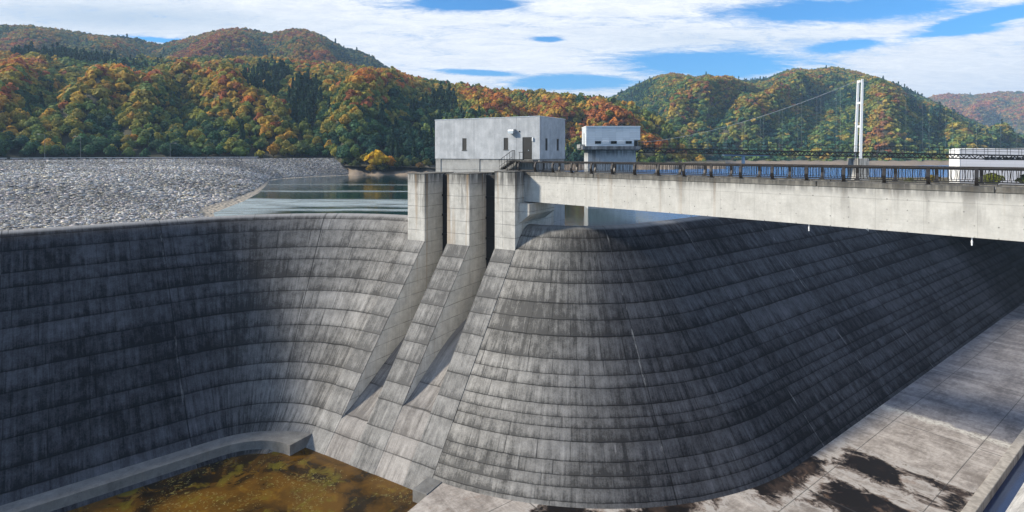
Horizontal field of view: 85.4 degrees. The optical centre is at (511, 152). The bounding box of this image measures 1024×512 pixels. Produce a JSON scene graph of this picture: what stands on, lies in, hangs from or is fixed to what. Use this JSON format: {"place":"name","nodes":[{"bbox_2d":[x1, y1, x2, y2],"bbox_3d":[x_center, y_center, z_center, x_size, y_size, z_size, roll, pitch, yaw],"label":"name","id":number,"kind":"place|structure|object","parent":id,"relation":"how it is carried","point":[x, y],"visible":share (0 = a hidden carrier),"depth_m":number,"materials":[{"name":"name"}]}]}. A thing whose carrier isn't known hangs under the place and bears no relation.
{"place":"outdoors","nodes":[
{"label":"outdoors","id":0,"kind":"place"},
{"bbox_2d":[16,37,326,60],"bbox_3d":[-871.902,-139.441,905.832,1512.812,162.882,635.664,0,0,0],"label":"back hill","id":1,"kind":"structure","parent":0,"point":[246,47],"depth_m":764.99,"materials":[{"name":"plant"}]},
{"bbox_2d":[0,24,389,67],"bbox_3d":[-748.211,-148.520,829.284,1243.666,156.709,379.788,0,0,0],"label":"back forest","id":2,"kind":"object","parent":1,"relation":"on","point":[290,42],"visible":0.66,"depth_m":830.46,"materials":[{"name":"green plant"}]},
{"bbox_2d":[0,158,347,229],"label":"embankment","id":3,"kind":"structure","parent":0,"point":[209,210],"depth_m":105.89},
{"bbox_2d":[0,158,348,230],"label":"riprap rocks","id":4,"kind":"object","parent":3,"relation":"on","point":[240,183],"visible":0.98,"depth_m":114.85,"materials":[{"name":"stone"}]},
{"bbox_2d":[67,447,416,511],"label":"pond water","id":5,"kind":"structure","parent":0,"point":[305,479],"depth_m":44.83,"materials":[{"name":"liquid"}]},
{"bbox_2d":[0,66,693,168],"bbox_3d":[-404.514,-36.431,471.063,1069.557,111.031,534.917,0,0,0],"label":"hill","id":6,"kind":"structure","parent":0,"point":[14,153],"depth_m":263.46,"materials":[{"name":"plant"}]},
{"bbox_2d":[0,139,9,156],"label":"broadleaf tree","id":7,"kind":"object","parent":6,"relation":"on","point":[4,145],"visible":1,"depth_m":215.76,"materials":[{"name":"green plant"}]},
{"bbox_2d":[2,102,19,112],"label":"broadleaf tree","id":8,"kind":"object","parent":6,"relation":"on","point":[10,107],"visible":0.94,"depth_m":250.12,"materials":[{"name":"green plant"}]},
{"bbox_2d":[3,125,18,135],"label":"broadleaf tree","id":9,"kind":"object","parent":6,"relation":"on","point":[14,130],"visible":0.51,"depth_m":230.38,"materials":[{"name":"orange plant"}]},
{"bbox_2d":[4,138,18,151],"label":"broadleaf tree","id":10,"kind":"object","parent":6,"relation":"on","point":[12,143],"visible":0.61,"depth_m":222.04,"materials":[{"name":"green plant"}]},
{"bbox_2d":[7,108,30,118],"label":"broadleaf tree","id":11,"kind":"object","parent":6,"relation":"on","point":[14,112],"visible":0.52,"depth_m":247.03,"materials":[{"name":"green plant"}]},
{"bbox_2d":[12,113,26,122],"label":"broadleaf tree","id":12,"kind":"object","parent":6,"relation":"on","point":[18,117],"visible":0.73,"depth_m":245.50,"materials":[{"name":"green plant"}]},
{"bbox_2d":[15,135,29,148],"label":"broadleaf tree","id":13,"kind":"object","parent":6,"relation":"on","point":[22,140],"visible":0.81,"depth_m":224.64,"materials":[{"name":"green plant"}]},
{"bbox_2d":[19,145,35,157],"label":"broadleaf tree","id":14,"kind":"object","parent":6,"relation":"on","point":[27,151],"visible":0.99,"depth_m":219.38,"materials":[{"name":"green plant"}]},
{"bbox_2d":[25,140,40,153],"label":"broadleaf tree","id":15,"kind":"object","parent":6,"relation":"on","point":[35,144],"visible":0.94,"depth_m":223.74,"materials":[{"name":"green plant"}]},
{"bbox_2d":[23,116,43,127],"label":"broadleaf tree","id":16,"kind":"object","parent":6,"relation":"on","point":[32,121],"visible":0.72,"depth_m":239.79,"materials":[{"name":"green plant"}]},
{"bbox_2d":[29,124,46,132],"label":"broadleaf tree","id":17,"kind":"object","parent":6,"relation":"on","point":[37,126],"visible":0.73,"depth_m":236.20,"materials":[{"name":"green plant"}]},
{"bbox_2d":[30,130,49,141],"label":"broadleaf tree","id":18,"kind":"object","parent":6,"relation":"on","point":[38,135],"visible":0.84,"depth_m":229.02,"materials":[{"name":"green plant"}]},
{"bbox_2d":[37,143,51,156],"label":"broadleaf tree","id":19,"kind":"object","parent":6,"relation":"on","point":[42,149],"visible":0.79,"depth_m":222.34,"materials":[{"name":"green plant"}]},
{"bbox_2d":[40,138,54,145],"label":"broadleaf tree","id":20,"kind":"object","parent":6,"relation":"on","point":[48,141],"visible":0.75,"depth_m":226.68,"materials":[{"name":"orange plant"}]},
{"bbox_2d":[41,108,56,115],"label":"broadleaf tree","id":21,"kind":"object","parent":6,"relation":"on","point":[47,112],"visible":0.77,"depth_m":256.53,"materials":[{"name":"yellow plant"}]},
{"bbox_2d":[47,145,62,157],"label":"broadleaf tree","id":22,"kind":"object","parent":6,"relation":"on","point":[55,150],"visible":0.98,"depth_m":223.19,"materials":[{"name":"green plant"}]},
{"bbox_2d":[51,118,64,128],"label":"broadleaf tree","id":23,"kind":"object","parent":6,"relation":"on","point":[55,123],"visible":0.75,"depth_m":244.87,"materials":[{"name":"green plant"}]},
{"bbox_2d":[60,123,74,135],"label":"broadleaf tree","id":24,"kind":"object","parent":6,"relation":"on","point":[66,129],"visible":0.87,"depth_m":242.66,"materials":[{"name":"green plant"}]},
{"bbox_2d":[64,145,81,157],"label":"broadleaf tree","id":25,"kind":"object","parent":6,"relation":"on","point":[71,151],"visible":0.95,"depth_m":225.47,"materials":[{"name":"green plant"}]},
{"bbox_2d":[64,118,84,130],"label":"broadleaf tree","id":26,"kind":"object","parent":6,"relation":"on","point":[75,123],"visible":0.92,"depth_m":245.43,"materials":[{"name":"green plant"}]},
{"bbox_2d":[68,128,82,137],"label":"broadleaf tree","id":27,"kind":"object","parent":6,"relation":"on","point":[76,132],"visible":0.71,"depth_m":239.29,"materials":[{"name":"green plant"}]},
{"bbox_2d":[70,108,85,119],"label":"broadleaf tree","id":28,"kind":"object","parent":6,"relation":"on","point":[79,114],"visible":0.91,"depth_m":257.12,"materials":[{"name":"green plant"}]},
{"bbox_2d":[73,133,89,148],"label":"broadleaf tree","id":29,"kind":"object","parent":6,"relation":"on","point":[84,139],"visible":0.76,"depth_m":234.74,"materials":[{"name":"green plant"}]},
{"bbox_2d":[81,122,93,133],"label":"broadleaf tree","id":30,"kind":"object","parent":6,"relation":"on","point":[88,127],"visible":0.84,"depth_m":251.68,"materials":[{"name":"green plant"}]},
{"bbox_2d":[81,145,96,157],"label":"broadleaf tree","id":31,"kind":"object","parent":6,"relation":"on","point":[88,150],"visible":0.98,"depth_m":228.92,"materials":[{"name":"green plant"}]},
{"bbox_2d":[85,137,109,152],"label":"broadleaf tree","id":32,"kind":"object","parent":6,"relation":"on","point":[101,142],"visible":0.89,"depth_m":234.98,"materials":[{"name":"green plant"}]},
{"bbox_2d":[99,116,116,127],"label":"broadleaf tree","id":33,"kind":"object","parent":6,"relation":"on","point":[107,121],"visible":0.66,"depth_m":262.93,"materials":[{"name":"green plant"}]},
{"bbox_2d":[103,145,115,156],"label":"broadleaf tree","id":34,"kind":"object","parent":6,"relation":"on","point":[109,148],"visible":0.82,"depth_m":231.00,"materials":[{"name":"green plant"}]},
{"bbox_2d":[106,147,119,158],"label":"broadleaf tree","id":35,"kind":"object","parent":6,"relation":"on","point":[112,153],"visible":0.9,"depth_m":231.36,"materials":[{"name":"green plant"}]},
{"bbox_2d":[118,115,131,129],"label":"broadleaf tree","id":36,"kind":"object","parent":6,"relation":"on","point":[125,121],"visible":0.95,"depth_m":260.70,"materials":[{"name":"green plant"}]},
{"bbox_2d":[122,147,135,158],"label":"broadleaf tree","id":37,"kind":"object","parent":6,"relation":"on","point":[128,152],"visible":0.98,"depth_m":233.41,"materials":[{"name":"green plant"}]},
{"bbox_2d":[124,106,137,114],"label":"broadleaf tree","id":38,"kind":"object","parent":6,"relation":"on","point":[129,110],"visible":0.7,"depth_m":269.81,"materials":[{"name":"green plant"}]},
{"bbox_2d":[135,136,148,148],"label":"broadleaf tree","id":39,"kind":"object","parent":6,"relation":"on","point":[142,141],"visible":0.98,"depth_m":244.70,"materials":[{"name":"green plant"}]},
{"bbox_2d":[138,129,149,138],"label":"broadleaf tree","id":40,"kind":"object","parent":6,"relation":"on","point":[145,133],"visible":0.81,"depth_m":248.67,"materials":[{"name":"green plant"}]},
{"bbox_2d":[148,139,164,151],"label":"broadleaf tree","id":41,"kind":"object","parent":6,"relation":"on","point":[157,144],"visible":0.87,"depth_m":244.31,"materials":[{"name":"green plant"}]},
{"bbox_2d":[156,142,177,156],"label":"broadleaf tree","id":42,"kind":"object","parent":6,"relation":"on","point":[167,148],"visible":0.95,"depth_m":238.93,"materials":[{"name":"green plant"}]},
{"bbox_2d":[163,132,177,141],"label":"broadleaf tree","id":43,"kind":"object","parent":6,"relation":"on","point":[171,136],"visible":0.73,"depth_m":252.63,"materials":[{"name":"green plant"}]},
{"bbox_2d":[172,144,184,158],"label":"broadleaf tree","id":44,"kind":"object","parent":6,"relation":"on","point":[178,151],"visible":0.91,"depth_m":241.06,"materials":[{"name":"green plant"}]},
{"bbox_2d":[181,145,192,156],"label":"broadleaf tree","id":45,"kind":"object","parent":6,"relation":"on","point":[188,151],"visible":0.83,"depth_m":243.00,"materials":[{"name":"green plant"}]},
{"bbox_2d":[185,120,197,129],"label":"broadleaf tree","id":46,"kind":"object","parent":6,"relation":"on","point":[190,124],"visible":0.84,"depth_m":280.26,"materials":[{"name":"green plant"}]},
{"bbox_2d":[187,129,201,137],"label":"broadleaf tree","id":47,"kind":"object","parent":6,"relation":"on","point":[193,132],"visible":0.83,"depth_m":261.41,"materials":[{"name":"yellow plant"}]},
{"bbox_2d":[196,113,210,123],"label":"broadleaf tree","id":48,"kind":"object","parent":6,"relation":"on","point":[200,119],"visible":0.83,"depth_m":286.67,"materials":[{"name":"green plant"}]},
{"bbox_2d":[201,146,213,155],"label":"broadleaf tree","id":49,"kind":"object","parent":6,"relation":"on","point":[207,150],"visible":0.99,"depth_m":246.82,"materials":[{"name":"green plant"}]},
{"bbox_2d":[203,123,214,131],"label":"broadleaf tree","id":50,"kind":"object","parent":6,"relation":"on","point":[209,126],"visible":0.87,"depth_m":273.62,"materials":[{"name":"green plant"}]},
{"bbox_2d":[207,131,220,141],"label":"broadleaf tree","id":51,"kind":"object","parent":6,"relation":"on","point":[213,135],"visible":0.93,"depth_m":261.37,"materials":[{"name":"green plant"}]},
{"bbox_2d":[213,117,225,128],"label":"broadleaf tree","id":52,"kind":"object","parent":6,"relation":"on","point":[218,122],"visible":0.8,"depth_m":280.52,"materials":[{"name":"green plant"}]},
{"bbox_2d":[214,144,225,155],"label":"broadleaf tree","id":53,"kind":"object","parent":6,"relation":"on","point":[220,149],"visible":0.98,"depth_m":249.37,"materials":[{"name":"green plant"}]},
{"bbox_2d":[225,137,237,149],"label":"broadleaf tree","id":54,"kind":"object","parent":6,"relation":"on","point":[229,142],"visible":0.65,"depth_m":257.98,"materials":[{"name":"green plant"}]},
{"bbox_2d":[224,119,239,133],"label":"broadleaf tree","id":55,"kind":"object","parent":6,"relation":"on","point":[233,123],"visible":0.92,"depth_m":281.14,"materials":[{"name":"green plant"}]},
{"bbox_2d":[230,139,250,148],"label":"broadleaf tree","id":56,"kind":"object","parent":6,"relation":"on","point":[238,143],"visible":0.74,"depth_m":255.23,"materials":[{"name":"green plant"}]},
{"bbox_2d":[237,118,245,139],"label":"conifer tree","id":57,"kind":"object","parent":6,"relation":"on","point":[242,134],"visible":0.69,"depth_m":266.62,"materials":[{"name":"green plant"}]},
{"bbox_2d":[237,146,248,156],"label":"broadleaf tree","id":58,"kind":"object","parent":6,"relation":"on","point":[242,152],"visible":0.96,"depth_m":251.63,"materials":[{"name":"green plant"}]},
{"bbox_2d":[259,124,273,134],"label":"broadleaf tree","id":59,"kind":"object","parent":6,"relation":"on","point":[263,129],"visible":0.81,"depth_m":272.32,"materials":[{"name":"orange plant"}]},
{"bbox_2d":[266,144,279,157],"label":"broadleaf tree","id":60,"kind":"object","parent":6,"relation":"on","point":[273,150],"visible":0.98,"depth_m":257.45,"materials":[{"name":"orange plant"}]},
{"bbox_2d":[269,99,284,109],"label":"broadleaf tree","id":61,"kind":"object","parent":6,"relation":"on","point":[278,102],"visible":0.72,"depth_m":295.02,"materials":[{"name":"green plant"}]},
{"bbox_2d":[274,126,285,134],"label":"broadleaf tree","id":62,"kind":"object","parent":6,"relation":"on","point":[279,130],"visible":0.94,"depth_m":272.69,"materials":[{"name":"green plant"}]},
{"bbox_2d":[274,107,286,119],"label":"broadleaf tree","id":63,"kind":"object","parent":6,"relation":"on","point":[280,112],"visible":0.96,"depth_m":291.38,"materials":[{"name":"green plant"}]},
{"bbox_2d":[279,139,291,148],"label":"broadleaf tree","id":64,"kind":"object","parent":6,"relation":"on","point":[286,144],"visible":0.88,"depth_m":263.20,"materials":[{"name":"green plant"}]},
{"bbox_2d":[280,120,291,128],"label":"broadleaf tree","id":65,"kind":"object","parent":6,"relation":"on","point":[285,124],"visible":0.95,"depth_m":279.47,"materials":[{"name":"green plant"}]},
{"bbox_2d":[283,130,297,139],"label":"broadleaf tree","id":66,"kind":"object","parent":6,"relation":"on","point":[288,134],"visible":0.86,"depth_m":269.64,"materials":[{"name":"orange plant"}]},
{"bbox_2d":[287,145,298,157],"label":"broadleaf tree","id":67,"kind":"object","parent":6,"relation":"on","point":[292,149],"visible":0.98,"depth_m":260.91,"materials":[{"name":"green plant"}]},
{"bbox_2d":[295,140,309,156],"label":"broadleaf tree","id":68,"kind":"object","parent":6,"relation":"on","point":[302,147],"visible":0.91,"depth_m":263.09,"materials":[{"name":"green plant"}]},
{"bbox_2d":[298,120,310,131],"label":"broadleaf tree","id":69,"kind":"object","parent":6,"relation":"on","point":[303,125],"visible":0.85,"depth_m":286.50,"materials":[{"name":"green plant"}]},
{"bbox_2d":[306,147,319,157],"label":"broadleaf tree","id":70,"kind":"object","parent":6,"relation":"on","point":[312,151],"visible":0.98,"depth_m":263.72,"materials":[{"name":"green plant"}]},
{"bbox_2d":[311,136,322,145],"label":"broadleaf tree","id":71,"kind":"object","parent":6,"relation":"on","point":[315,140],"visible":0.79,"depth_m":275.61,"materials":[{"name":"green plant"}]},
{"bbox_2d":[323,121,335,137],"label":"broadleaf tree","id":72,"kind":"object","parent":6,"relation":"on","point":[328,125],"visible":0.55,"depth_m":285.94,"materials":[{"name":"green plant"}]},
{"bbox_2d":[331,135,340,144],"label":"broadleaf tree","id":73,"kind":"object","parent":6,"relation":"on","point":[335,139],"visible":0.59,"depth_m":267.21,"materials":[{"name":"green plant"}]},
{"bbox_2d":[339,114,350,125],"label":"broadleaf tree","id":74,"kind":"object","parent":6,"relation":"on","point":[344,119],"visible":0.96,"depth_m":272.02,"materials":[{"name":"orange plant"}]},
{"bbox_2d":[339,148,352,157],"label":"broadleaf tree","id":75,"kind":"object","parent":6,"relation":"on","point":[345,153],"visible":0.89,"depth_m":247.13,"materials":[{"name":"green plant"}]},
{"bbox_2d":[0,41,706,163],"bbox_3d":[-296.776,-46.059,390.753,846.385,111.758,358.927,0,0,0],"label":"forest","id":76,"kind":"object","parent":6,"relation":"on","point":[30,75],"visible":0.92,"depth_m":339.71,"materials":[{"name":"green plant"}]},
{"bbox_2d":[350,145,360,158],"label":"broadleaf tree","id":77,"kind":"object","parent":6,"relation":"on","point":[354,151],"visible":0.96,"depth_m":247.69,"materials":[{"name":"green plant"}]},
{"bbox_2d":[366,134,377,144],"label":"broadleaf tree","id":78,"kind":"object","parent":6,"relation":"on","point":[374,138],"visible":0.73,"depth_m":260.46,"materials":[{"name":"green plant"}]},
{"bbox_2d":[365,144,381,152],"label":"broadleaf tree","id":79,"kind":"object","parent":6,"relation":"on","point":[372,147],"visible":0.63,"depth_m":250.10,"materials":[{"name":"green plant"}]},
{"bbox_2d":[389,138,394,156],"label":"conifer tree","id":80,"kind":"object","parent":6,"relation":"on","point":[391,151],"visible":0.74,"depth_m":251.57,"materials":[{"name":"green plant"}]},
{"bbox_2d":[568,151,581,160],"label":"broadleaf tree","id":81,"kind":"object","parent":6,"relation":"on","point":[576,156],"visible":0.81,"depth_m":307.81,"materials":[{"name":"green plant"}]},
{"bbox_2d":[0,0,1023,97],"label":"sky","id":82,"kind":"structure","parent":0,"point":[604,48],"materials":[{"name":"blue"}]},
{"bbox_2d":[343,161,724,175],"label":"shore","id":83,"kind":"structure","parent":0,"point":[362,170],"depth_m":240.69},
{"bbox_2d":[348,160,361,167],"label":"shore bush","id":84,"kind":"object","parent":83,"relation":"on","point":[355,164],"visible":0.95,"depth_m":238.64,"materials":[{"name":"green plant"}]},
{"bbox_2d":[364,149,389,169],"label":"shore tree","id":85,"kind":"object","parent":83,"relation":"on","point":[377,157],"visible":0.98,"depth_m":233.50,"materials":[{"name":"yellow plant"}]},
{"bbox_2d":[394,141,399,158],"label":"conifer tree","id":86,"kind":"object","parent":83,"relation":"on","point":[396,153],"visible":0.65,"depth_m":246.59,"materials":[{"name":"green plant"}]},
{"bbox_2d":[411,139,416,158],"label":"conifer tree","id":87,"kind":"object","parent":83,"relation":"on","point":[413,153],"visible":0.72,"depth_m":249.44,"materials":[{"name":"green plant"}]},
{"bbox_2d":[213,165,948,225],"bbox_3d":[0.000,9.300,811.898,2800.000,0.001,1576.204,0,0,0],"label":"reservoir water","id":88,"kind":"structure","parent":0,"point":[376,194],"depth_m":112.75,"materials":[{"name":"liquid"}]},
{"bbox_2d":[577,126,640,208],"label":"intake tower","id":89,"kind":"structure","parent":88,"relation":"in","point":[608,144],"depth_m":92.00,"materials":[{"name":"concrete"}]},
{"bbox_2d":[722,154,768,167],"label":"road bridge","id":90,"kind":"structure","parent":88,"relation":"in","point":[743,159],"depth_m":343.00,"materials":[{"name":"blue metal"}]},
{"bbox_2d":[408,303,1023,511],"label":"spillway floor","id":91,"kind":"structure","parent":0,"point":[942,436],"depth_m":48.37,"materials":[{"name":"concrete"}]},
{"bbox_2d":[413,477,441,502],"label":"end block","id":92,"kind":"structure","parent":91,"relation":"on","point":[424,488],"depth_m":43.51,"materials":[{"name":"concrete"}]},
{"bbox_2d":[0,170,1023,511],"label":"spillway dam","id":93,"kind":"structure","parent":91,"relation":"on","point":[492,334],"depth_m":53.93,"materials":[{"name":"concrete"}]},
{"bbox_2d":[0,431,311,511],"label":"toe ledge","id":94,"kind":"object","parent":93,"relation":"attached to","point":[289,443],"visible":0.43,"depth_m":46.81,"materials":[{"name":"concrete"}]},
{"bbox_2d":[435,116,565,225],"bbox_3d":[-2.330,5.965,66.211,14.630,20.070,9.774,0,0,30],"label":"gatehouse","id":95,"kind":"object","parent":93,"relation":"on","point":[493,144],"visible":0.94,"depth_m":64.46,"materials":[{"name":"concrete"}]},
{"bbox_2d":[517,161,1023,245],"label":"girder bridge","id":96,"kind":"structure","parent":93,"relation":"on","point":[977,207],"depth_m":39.74,"materials":[{"name":"concrete"}]},
{"bbox_2d":[636,79,1023,230],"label":"suspension footbridge","id":97,"kind":"object","parent":93,"relation":"attached to","point":[855,160],"visible":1,"depth_m":87.14,"materials":[{"name":"paint"}]},
{"bbox_2d":[961,429,1023,511],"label":"trench kerb","id":98,"kind":"structure","parent":91,"relation":"on","point":[982,493],"depth_m":45.06,"materials":[{"name":"beige concrete"}]},
{"bbox_2d":[628,74,1014,159],"bbox_3d":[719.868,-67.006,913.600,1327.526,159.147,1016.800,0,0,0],"label":"hill","id":99,"kind":"structure","parent":0,"point":[738,144],"depth_m":522.17,"materials":[{"name":"plant"}]},
{"bbox_2d":[606,65,1023,160],"bbox_3d":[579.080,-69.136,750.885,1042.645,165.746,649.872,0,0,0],"label":"forest","id":100,"kind":"object","parent":99,"relation":"on","point":[832,129],"visible":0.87,"depth_m":552.78,"materials":[{"name":"green plant"}]},
{"bbox_2d":[706,159,948,165],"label":"shore","id":101,"kind":"structure","parent":0,"point":[893,162],"depth_m":418.02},
{"bbox_2d":[871,177,998,185],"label":"earth bank","id":102,"kind":"structure","parent":0,"point":[912,177],"depth_m":120.61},
{"bbox_2d":[949,148,1023,184],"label":"shore building","id":103,"kind":"structure","parent":102,"relation":"on","point":[983,163],"depth_m":98.30,"materials":[{"name":"white"}]},
{"bbox_2d":[979,173,1004,183],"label":"bank bush","id":104,"kind":"object","parent":102,"relation":"on","point":[995,178],"visible":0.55,"depth_m":87.28,"materials":[{"name":"green plant"}]},
{"bbox_2d":[961,105,1023,130],"bbox_3d":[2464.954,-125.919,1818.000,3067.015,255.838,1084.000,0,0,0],"label":"distant hill","id":105,"kind":"structure","parent":0,"point":[1009,120],"depth_m":1551.92,"materials":[{"name":"plant"}]},
{"bbox_2d":[928,91,1023,133],"bbox_3d":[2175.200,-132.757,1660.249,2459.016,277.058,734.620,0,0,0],"label":"distant forest","id":106,"kind":"object","parent":105,"relation":"on","point":[1010,104],"visible":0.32,"depth_m":1688.02,"materials":[{"name":"brown plant"}]},
{"bbox_2d":[983,453,1023,511],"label":"trench water","id":107,"kind":"structure","parent":0,"point":[1001,500],"depth_m":44.34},
{"bbox_2d":[1006,483,1023,511],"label":"lined bank","id":108,"kind":"structure","parent":0,"point":[1016,504],"depth_m":41.52,"materials":[{"name":"concrete"}]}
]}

